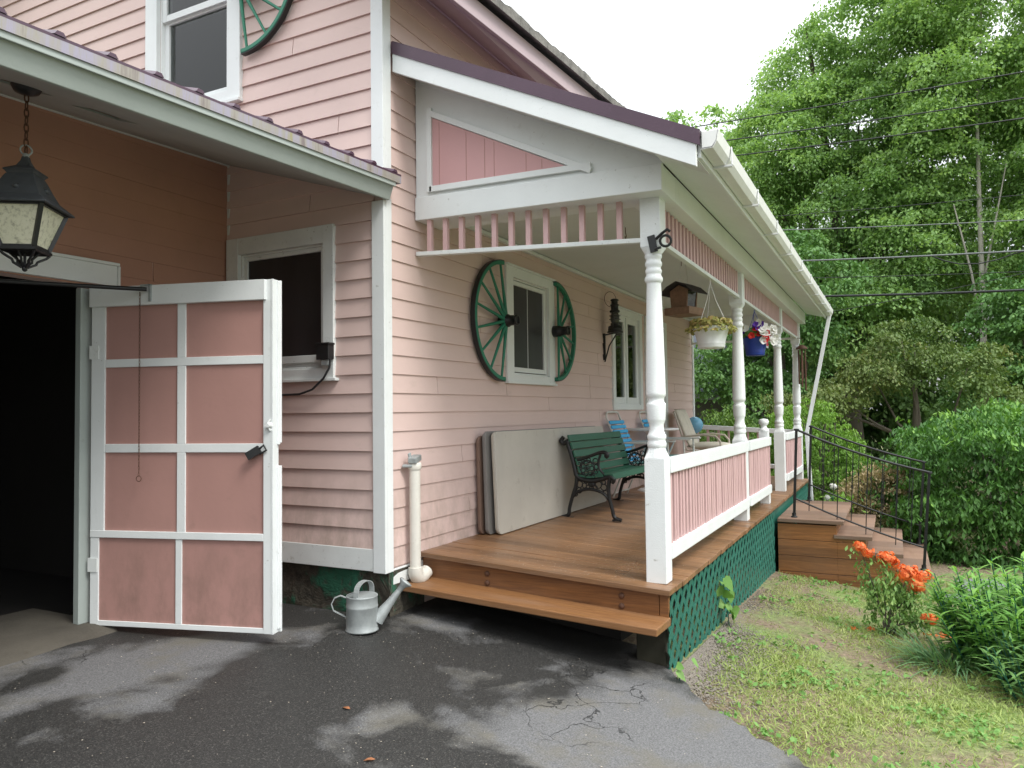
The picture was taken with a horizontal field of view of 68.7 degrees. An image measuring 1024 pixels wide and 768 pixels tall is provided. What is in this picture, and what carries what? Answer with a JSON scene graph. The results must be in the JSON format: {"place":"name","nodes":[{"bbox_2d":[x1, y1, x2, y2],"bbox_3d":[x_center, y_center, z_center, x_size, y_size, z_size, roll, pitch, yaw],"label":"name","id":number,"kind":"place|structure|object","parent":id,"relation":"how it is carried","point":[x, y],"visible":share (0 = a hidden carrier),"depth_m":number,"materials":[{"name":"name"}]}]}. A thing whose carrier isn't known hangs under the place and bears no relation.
{"place":"outdoors","nodes":[
{"label":"outdoors","id":0,"kind":"place"},
{"bbox_2d":[0,598,809,767],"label":"driveway","id":1,"kind":"structure","parent":0,"point":[81,703],"depth_m":3.57,"materials":[{"name":"grey asphalt"}]},
{"bbox_2d":[0,608,116,666],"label":"garage sill","id":2,"kind":"structure","parent":1,"relation":"on","point":[28,633],"depth_m":4.24,"materials":[{"name":"concrete"}]},
{"bbox_2d":[54,613,684,766],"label":"petals","id":3,"kind":"object","parent":1,"relation":"on","point":[390,698],"visible":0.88,"depth_m":3.76,"materials":[{"name":"plant"}]},
{"bbox_2d":[331,577,411,634],"bbox_3d":[-0.838,1.315,4.465,0.467,0.300,0.196,-1,-2,1],"label":"watering can","id":4,"kind":"object","parent":1,"relation":"on","point":[365,614],"visible":1,"depth_m":4.41,"materials":[{"name":"metal"}]},
{"bbox_2d":[431,436,1023,767],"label":"lawn ground","id":5,"kind":"structure","parent":0,"point":[787,624],"depth_m":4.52,"materials":[{"name":"green plant"}]},
{"bbox_2d":[0,0,694,634],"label":"house","id":6,"kind":"structure","parent":5,"relation":"on","point":[250,230],"depth_m":4.96,"materials":[{"name":"pink paint"}]},
{"bbox_2d":[0,82,74,271],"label":"pendant lantern","id":7,"kind":"object","parent":6,"relation":"hanging from","point":[34,215],"visible":0.98,"depth_m":3.23,"materials":[{"name":"black metal"}]},
{"bbox_2d":[136,292,141,481],"bbox_3d":[-2.156,0.013,4.334,0.035,1.102,0.011,-1,-2,-2],"label":"pull chain","id":8,"kind":"object","parent":6,"relation":"hanging from","point":[139,405],"visible":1,"depth_m":4.33,"materials":[{"name":"metal"}]},
{"bbox_2d":[0,279,281,634],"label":"garage door","id":9,"kind":"structure","parent":6,"relation":"in","point":[195,543],"depth_m":4.31,"materials":[{"name":"pink paint"}]},
{"bbox_2d":[145,0,242,102],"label":"window","id":10,"kind":"structure","parent":6,"relation":"in","point":[198,43],"depth_m":5.72,"materials":[{"name":"white paint"}]},
{"bbox_2d":[239,0,292,55],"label":"wagon wheel","id":11,"kind":"object","parent":6,"relation":"attached to","point":[266,37],"visible":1,"depth_m":5.27,"materials":[{"name":"green paint"}]},
{"bbox_2d":[226,223,338,382],"bbox_3d":[-1.585,-0.529,5.214,1.010,1.045,0.135,-2,-2,27],"label":"window","id":12,"kind":"structure","parent":6,"relation":"in","point":[306,274],"depth_m":5.14,"materials":[{"name":"white paint"}]},
{"bbox_2d":[282,342,334,395],"bbox_3d":[-1.451,-0.093,5.038,0.615,0.342,0.068,-2,-2,27],"label":"junction box","id":13,"kind":"object","parent":6,"relation":"attached to","point":[325,353],"visible":0.96,"depth_m":4.91,"materials":[{"name":"black metal"}]},
{"bbox_2d":[402,452,431,582],"bbox_3d":[-0.625,0.889,4.965,0.107,0.877,0.222,-2,-2,27],"label":"standpipe","id":14,"kind":"object","parent":6,"relation":"attached to","point":[418,572],"visible":0.99,"depth_m":4.90,"materials":[{"name":"plastic"}]},
{"bbox_2d":[470,259,519,381],"bbox_3d":[-0.127,-0.528,5.956,0.165,1.004,0.555,-2,-2,27],"label":"wagon wheel","id":15,"kind":"object","parent":6,"relation":"attached to","point":[505,321],"visible":1,"depth_m":5.98,"materials":[{"name":"green paint"}]},
{"bbox_2d":[504,262,557,385],"bbox_3d":[0.142,-0.502,6.749,0.133,1.019,1.020,-2,-2,27],"label":"window","id":16,"kind":"structure","parent":6,"relation":"in","point":[530,345],"depth_m":6.77,"materials":[{"name":"white paint"}]},
{"bbox_2d":[552,281,575,380],"bbox_3d":[0.560,-0.497,7.302,0.165,0.954,0.530,-2,-2,27],"label":"wagon wheel","id":17,"kind":"object","parent":6,"relation":"attached to","point":[560,331],"visible":1,"depth_m":7.25,"materials":[{"name":"green paint"}]},
{"bbox_2d":[602,292,622,361],"bbox_3d":[1.130,-0.643,8.360,0.215,0.789,0.177,0,-2,-6],"label":"wall lantern","id":18,"kind":"object","parent":6,"relation":"attached to","point":[615,327],"depth_m":8.34,"materials":[{"name":"black metal"}]},
{"bbox_2d":[610,304,643,409],"bbox_3d":[1.384,-0.297,9.175,0.133,1.226,1.164,-2,-2,27],"label":"window","id":19,"kind":"structure","parent":6,"relation":"in","point":[626,348],"depth_m":9.21,"materials":[{"name":"white paint"}]},
{"bbox_2d":[644,316,668,453],"bbox_3d":[1.961,0.218,10.253,0.144,2.200,1.030,-2,-2,27],"label":"entrance door","id":20,"kind":"structure","parent":6,"relation":"in","point":[664,324],"depth_m":10.62,"materials":[{"name":"white paint"}]},
{"bbox_2d":[391,41,832,668],"bbox_3d":[2.042,0.046,8.089,2.146,4.446,8.349,-2,-2,27],"label":"porch","id":21,"kind":"object","parent":5,"relation":"on","point":[567,179],"visible":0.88,"depth_m":4.94,"materials":[{"name":"wood"}]},
{"bbox_2d":[476,436,486,533],"bbox_3d":[0.286,0.816,6.816,0.042,0.760,2.400,-2,-2,27],"label":"folding table","id":22,"kind":"object","parent":21,"relation":"on","point":[480,492],"visible":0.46,"depth_m":5.76,"materials":[{"name":"grey plastic"}]},
{"bbox_2d":[482,426,592,533],"bbox_3d":[0.344,0.798,6.821,0.053,0.801,2.420,-2,-2,27],"label":"folding table","id":23,"kind":"object","parent":21,"relation":"on","point":[490,528],"visible":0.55,"depth_m":5.77,"materials":[{"name":"grey plastic"}]},
{"bbox_2d":[491,426,606,533],"bbox_3d":[0.417,0.801,6.839,0.068,0.800,2.420,-2,-2,27],"label":"folding table","id":24,"kind":"object","parent":21,"relation":"on","point":[533,478],"visible":0.93,"depth_m":6.35,"materials":[{"name":"grey plastic"}]},
{"bbox_2d":[491,513,672,578],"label":"seed husks","id":25,"kind":"object","parent":21,"relation":"on","point":[593,557],"visible":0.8,"depth_m":4.97,"materials":[{"name":"brown plant"}]},
{"bbox_2d":[559,431,647,521],"bbox_3d":[1.016,0.861,7.341,0.591,0.770,1.444,-2,-2,27],"label":"garden bench","id":26,"kind":"object","parent":21,"relation":"on","point":[623,471],"visible":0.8,"depth_m":6.98,"materials":[{"name":"green wood"}]},
{"bbox_2d":[605,411,675,497],"bbox_3d":[1.445,0.776,8.354,0.700,0.956,0.531,-2,-2,27],"label":"lawn chair","id":27,"kind":"object","parent":21,"relation":"on","point":[628,442],"visible":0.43,"depth_m":8.45,"materials":[{"name":"blue fabric"}]},
{"bbox_2d":[626,428,678,491],"bbox_3d":[1.692,0.907,9.005,0.636,0.753,0.636,-2,-2,27],"label":"round table","id":28,"kind":"object","parent":21,"relation":"on","point":[646,430],"visible":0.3,"depth_m":8.85,"materials":[{"name":"white plastic"}]},
{"bbox_2d":[647,228,671,252],"bbox_3d":[0.878,-0.856,4.472,0.157,0.133,0.041,-2,-3,34],"label":"flag bracket","id":29,"kind":"object","parent":21,"relation":"attached to","point":[652,243],"visible":1,"depth_m":4.47,"materials":[{"name":"black metal"}]},
{"bbox_2d":[639,411,700,456],"bbox_3d":[1.999,0.815,9.440,0.700,0.956,0.531,-2,-2,27],"label":"lawn chair","id":30,"kind":"object","parent":21,"relation":"on","point":[667,438],"visible":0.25,"depth_m":9.52,"materials":[{"name":"blue plastic"}]},
{"bbox_2d":[662,261,707,317],"bbox_3d":[1.471,-0.903,6.432,0.310,0.635,0.270,-3,-3,43],"label":"bird feeder","id":31,"kind":"object","parent":21,"relation":"hanging from","point":[682,297],"visible":0.93,"depth_m":6.37,"materials":[{"name":"brown wood"}]},
{"bbox_2d":[690,417,702,451],"bbox_3d":[2.802,0.932,11.470,0.300,0.865,0.300,-2,-2,27],"label":"gazing globe","id":32,"kind":"object","parent":21,"relation":"on","point":[697,423],"visible":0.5,"depth_m":11.38,"materials":[{"name":"blue glass"}]},
{"bbox_2d":[673,409,730,450],"bbox_3d":[2.713,0.849,10.597,0.703,0.990,0.628,-2,-2,27],"label":"patio chair","id":33,"kind":"object","parent":21,"relation":"on","point":[681,416],"visible":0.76,"depth_m":10.47,"materials":[{"name":"beige fabric"}]},
{"bbox_2d":[685,279,738,348],"bbox_3d":[1.577,-0.574,5.965,0.418,0.582,0.418,-2,-2,27],"label":"hanging pot","id":34,"kind":"object","parent":21,"relation":"hanging from","point":[710,332],"visible":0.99,"depth_m":5.87,"materials":[{"name":"white plastic"}]},
{"bbox_2d":[742,310,778,355],"bbox_3d":[2.535,-0.560,7.840,0.379,0.527,0.394,0,-2,-13],"label":"hanging pot","id":35,"kind":"object","parent":21,"relation":"hanging from","point":[758,336],"visible":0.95,"depth_m":7.73,"materials":[{"name":"blue plastic"}]},
{"bbox_2d":[796,338,807,390],"bbox_3d":[4.310,-0.296,11.131,0.156,0.795,0.180,-2,-2,27],"label":"wind chime","id":36,"kind":"object","parent":21,"relation":"hanging from","point":[800,347],"visible":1,"depth_m":11.10,"materials":[{"name":"metal"}]},
{"bbox_2d":[676,658,697,681],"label":"weed","id":37,"kind":"object","parent":5,"relation":"on","point":[680,668],"visible":0.86,"depth_m":4.13,"materials":[{"name":"green plant"}]},
{"bbox_2d":[661,103,771,181],"bbox_3d":[10.073,-5.428,38.917,7.656,18.435,7.248,-2,-2,27],"label":"distant tree","id":38,"kind":"object","parent":5,"relation":"on","point":[675,116],"visible":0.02,"depth_m":39.08,"materials":[{"name":"green plant"}]},
{"bbox_2d":[693,332,768,441],"bbox_3d":[4.512,0.594,21.052,5.310,4.230,4.960,-2,-2,27],"label":"tree","id":39,"kind":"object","parent":5,"relation":"on","point":[707,406],"depth_m":18.62,"materials":[{"name":"green plant"}]},
{"bbox_2d":[696,404,771,449],"bbox_3d":[4.346,1.418,15.247,2.426,2.086,2.770,-2,-2,27],"label":"shrub","id":40,"kind":"object","parent":5,"relation":"on","point":[729,420],"visible":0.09,"depth_m":14.95,"materials":[{"name":"green plant"}]},
{"bbox_2d":[694,226,878,440],"bbox_3d":[6.090,-0.558,17.665,4.722,6.476,3.922,-2,-2,27],"label":"dark tree","id":41,"kind":"object","parent":5,"relation":"on","point":[811,332],"visible":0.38,"depth_m":16.94,"materials":[{"name":"green plant"}]},
{"bbox_2d":[764,353,841,462],"bbox_3d":[8.062,-0.377,25.534,6.953,8.455,6.215,-2,-2,27],"label":"forest tree","id":42,"kind":"object","parent":5,"relation":"on","point":[808,401],"depth_m":23.74,"materials":[{"name":"green plant"}]},
{"bbox_2d":[753,397,875,512],"bbox_3d":[5.019,1.234,12.755,2.197,2.046,2.844,-2,-2,27],"label":"hedge","id":43,"kind":"object","parent":5,"relation":"on","point":[820,418],"visible":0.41,"depth_m":12.12,"materials":[{"name":"green plant"}]},
{"bbox_2d":[759,187,878,428],"bbox_3d":[11.224,-1.863,29.019,6.518,11.876,5.796,-2,-2,27],"label":"forest tree","id":44,"kind":"object","parent":5,"relation":"on","point":[822,278],"depth_m":27.65,"materials":[{"name":"green plant"}]},
{"bbox_2d":[812,483,865,513],"bbox_3d":[4.293,1.748,10.125,0.759,0.824,0.936,-1,-2,8],"label":"peony","id":45,"kind":"object","parent":5,"relation":"on","point":[829,498],"visible":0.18,"depth_m":10.11,"materials":[{"name":"green plant"}]},
{"bbox_2d":[722,0,978,467],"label":"maple tree","id":46,"kind":"object","parent":5,"relation":"on","point":[814,175],"visible":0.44,"depth_m":20.93,"materials":[{"name":"green plant"}]},
{"bbox_2d":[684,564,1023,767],"bbox_3d":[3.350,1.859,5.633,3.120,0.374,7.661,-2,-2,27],"label":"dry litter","id":47,"kind":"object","parent":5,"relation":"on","point":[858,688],"visible":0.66,"depth_m":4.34,"materials":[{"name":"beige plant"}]},
{"bbox_2d":[777,500,931,594],"bbox_3d":[3.924,1.819,8.557,1.448,0.730,1.800,-2,-2,27],"label":"porch stair","id":48,"kind":"object","parent":5,"relation":"on","point":[813,542],"visible":0.71,"depth_m":7.98,"materials":[{"name":"brown wood"}]},
{"bbox_2d":[791,429,931,570],"bbox_3d":[3.643,1.183,7.866,1.361,1.430,0.068,-2,-2,27],"label":"handrail","id":49,"kind":"object","parent":48,"relation":"on","point":[923,566],"visible":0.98,"depth_m":7.83,"materials":[{"name":"black metal"}]},
{"bbox_2d":[806,425,925,544],"bbox_3d":[4.370,1.226,9.291,1.361,1.430,0.068,-2,-2,27],"label":"handrail","id":50,"kind":"object","parent":48,"relation":"on","point":[922,483],"visible":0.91,"depth_m":9.25,"materials":[{"name":"black metal"}]},
{"bbox_2d":[712,551,1023,767],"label":"lawn weeds","id":51,"kind":"object","parent":5,"relation":"on","point":[764,731],"visible":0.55,"depth_m":4.35,"materials":[{"name":"green plant"}]},
{"bbox_2d":[833,462,934,541],"bbox_3d":[5.190,1.691,10.529,1.481,1.232,1.829,-2,-2,27],"label":"shrub","id":52,"kind":"object","parent":5,"relation":"on","point":[857,509],"visible":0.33,"depth_m":10.18,"materials":[{"name":"green plant"}]},
{"bbox_2d":[758,315,1023,453],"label":"bronze tree","id":53,"kind":"object","parent":5,"relation":"on","point":[861,380],"visible":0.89,"depth_m":14.66,"materials":[{"name":"green plant"}]},
{"bbox_2d":[844,541,962,639],"bbox_3d":[2.985,1.587,5.746,0.817,0.732,0.434,-2,-2,27],"label":"azalea","id":54,"kind":"object","parent":5,"relation":"on","point":[911,577],"visible":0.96,"depth_m":5.76,"materials":[{"name":"green plant"}]},
{"bbox_2d":[823,166,991,455],"bbox_3d":[14.522,-2.167,28.345,7.623,11.992,6.072,-2,-2,27],"label":"forest tree","id":55,"kind":"object","parent":5,"relation":"on","point":[955,340],"visible":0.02,"depth_m":27.46,"materials":[{"name":"green plant"}]},
{"bbox_2d":[813,246,1006,467],"bbox_3d":[12.508,-0.375,24.055,7.055,7.834,5.851,-2,-2,27],"label":"forest tree","id":56,"kind":"object","parent":5,"relation":"on","point":[901,407],"visible":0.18,"depth_m":23.18,"materials":[{"name":"green plant"}]},
{"bbox_2d":[837,0,1023,469],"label":"maple tree","id":57,"kind":"object","parent":5,"relation":"on","point":[958,49],"visible":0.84,"depth_m":19.01,"materials":[{"name":"green plant"}]},
{"bbox_2d":[853,397,1023,571],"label":"hedge","id":58,"kind":"object","parent":5,"relation":"on","point":[986,431],"visible":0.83,"depth_m":9.12,"materials":[{"name":"green plant"}]},
{"bbox_2d":[872,624,1005,683],"bbox_3d":[2.822,1.753,4.929,0.908,0.301,0.904,-1,-2,5],"label":"grass clump","id":59,"kind":"object","parent":5,"relation":"on","point":[932,653],"visible":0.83,"depth_m":4.91,"materials":[{"name":"green plant"}]},
{"bbox_2d":[910,516,968,552],"bbox_3d":[5.440,1.968,9.607,0.764,0.610,0.727,-2,-2,27],"label":"shrub","id":60,"kind":"object","parent":5,"relation":"on","point":[955,548],"visible":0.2,"depth_m":9.48,"materials":[{"name":"green plant"}]},
{"bbox_2d":[926,574,1013,634],"bbox_3d":[3.852,1.719,5.780,1.492,0.504,1.417,1,-3,-43],"label":"daylily","id":61,"kind":"object","parent":5,"relation":"on","point":[967,591],"visible":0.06,"depth_m":6.13,"materials":[{"name":"green plant"}]},
{"bbox_2d":[917,551,1023,684],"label":"leafy perennial","id":62,"kind":"object","parent":5,"relation":"on","point":[983,613],"visible":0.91,"depth_m":4.87,"materials":[{"name":"green plant"}]},
{"bbox_2d":[927,256,1023,429],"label":"dark tree","id":63,"kind":"object","parent":5,"relation":"on","point":[1006,321],"visible":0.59,"depth_m":15.90,"materials":[{"name":"green plant"}]},
{"bbox_2d":[946,131,1023,456],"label":"forest tree","id":64,"kind":"object","parent":5,"relation":"on","point":[987,240],"visible":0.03,"depth_m":25.72,"materials":[{"name":"green plant"}]},
{"bbox_2d":[958,579,1018,598],"bbox_3d":[4.908,2.092,7.643,0.619,0.038,0.823,-2,-2,27],"label":"stepping stone","id":65,"kind":"object","parent":5,"relation":"on","point":[984,584],"visible":0.16,"depth_m":7.74,"materials":[{"name":"stone"}]},
{"bbox_2d":[969,315,1023,386],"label":"forest tree","id":66,"kind":"object","parent":5,"relation":"on","point":[1019,339],"visible":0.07,"depth_m":22.73,"materials":[{"name":"green plant"}]},
{"bbox_2d":[973,629,1023,706],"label":"leafy perennial","id":67,"kind":"object","parent":5,"relation":"on","point":[1016,676],"visible":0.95,"depth_m":4.35,"materials":[{"name":"green plant"}]},
{"bbox_2d":[986,563,1022,610],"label":"leafy perennial","id":68,"kind":"object","parent":5,"relation":"on","point":[1002,570],"visible":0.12,"depth_m":5.60,"materials":[{"name":"green plant"}]},
{"bbox_2d":[502,0,1023,409],"label":"sky","id":69,"kind":"structure","parent":0,"point":[653,57],"materials":[{"name":"white"}]},
{"bbox_2d":[673,587,856,742],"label":"gravel","id":70,"kind":"structure","parent":0,"point":[709,644],"depth_m":4.63,"materials":[{"name":"grey gravel"}]},
{"bbox_2d":[716,575,739,625],"bbox_3d":[1.583,1.599,5.524,0.148,0.388,0.230,-2,-2,27],"label":"vine","id":71,"kind":"object","parent":70,"relation":"on","point":[729,595],"visible":0.96,"depth_m":5.50,"materials":[{"name":"green plant"}]},
{"bbox_2d":[693,71,1023,126],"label":"utility wire","id":72,"kind":"object","parent":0,"point":[862,99],"visible":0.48,"depth_m":13.87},
{"bbox_2d":[726,97,1023,140],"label":"utility wire","id":73,"kind":"object","parent":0,"point":[878,119],"visible":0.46,"depth_m":13.85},
{"bbox_2d":[735,117,1023,155],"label":"utility wire","id":74,"kind":"object","parent":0,"point":[883,136],"visible":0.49,"depth_m":13.86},
{"bbox_2d":[774,194,1023,216],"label":"utility wire","id":75,"kind":"object","parent":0,"point":[899,206],"visible":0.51,"depth_m":13.88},
{"bbox_2d":[783,220,1023,230],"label":"utility wire","id":76,"kind":"object","parent":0,"point":[906,225],"visible":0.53,"depth_m":13.86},
{"bbox_2d":[803,250,1023,264],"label":"utility wire","id":77,"kind":"object","parent":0,"point":[1018,251],"visible":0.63,"depth_m":13.63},
{"bbox_2d":[805,273,1023,315],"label":"utility wire","id":78,"kind":"object","parent":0,"point":[928,293],"visible":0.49,"depth_m":13.34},
{"bbox_2d":[813,271,1023,277],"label":"utility wire","id":79,"kind":"object","parent":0,"point":[916,275],"visible":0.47,"depth_m":13.91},
{"bbox_2d":[824,289,1023,296],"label":"utility wire","id":80,"kind":"object","parent":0,"point":[938,293],"visible":0.51,"depth_m":13.85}
]}

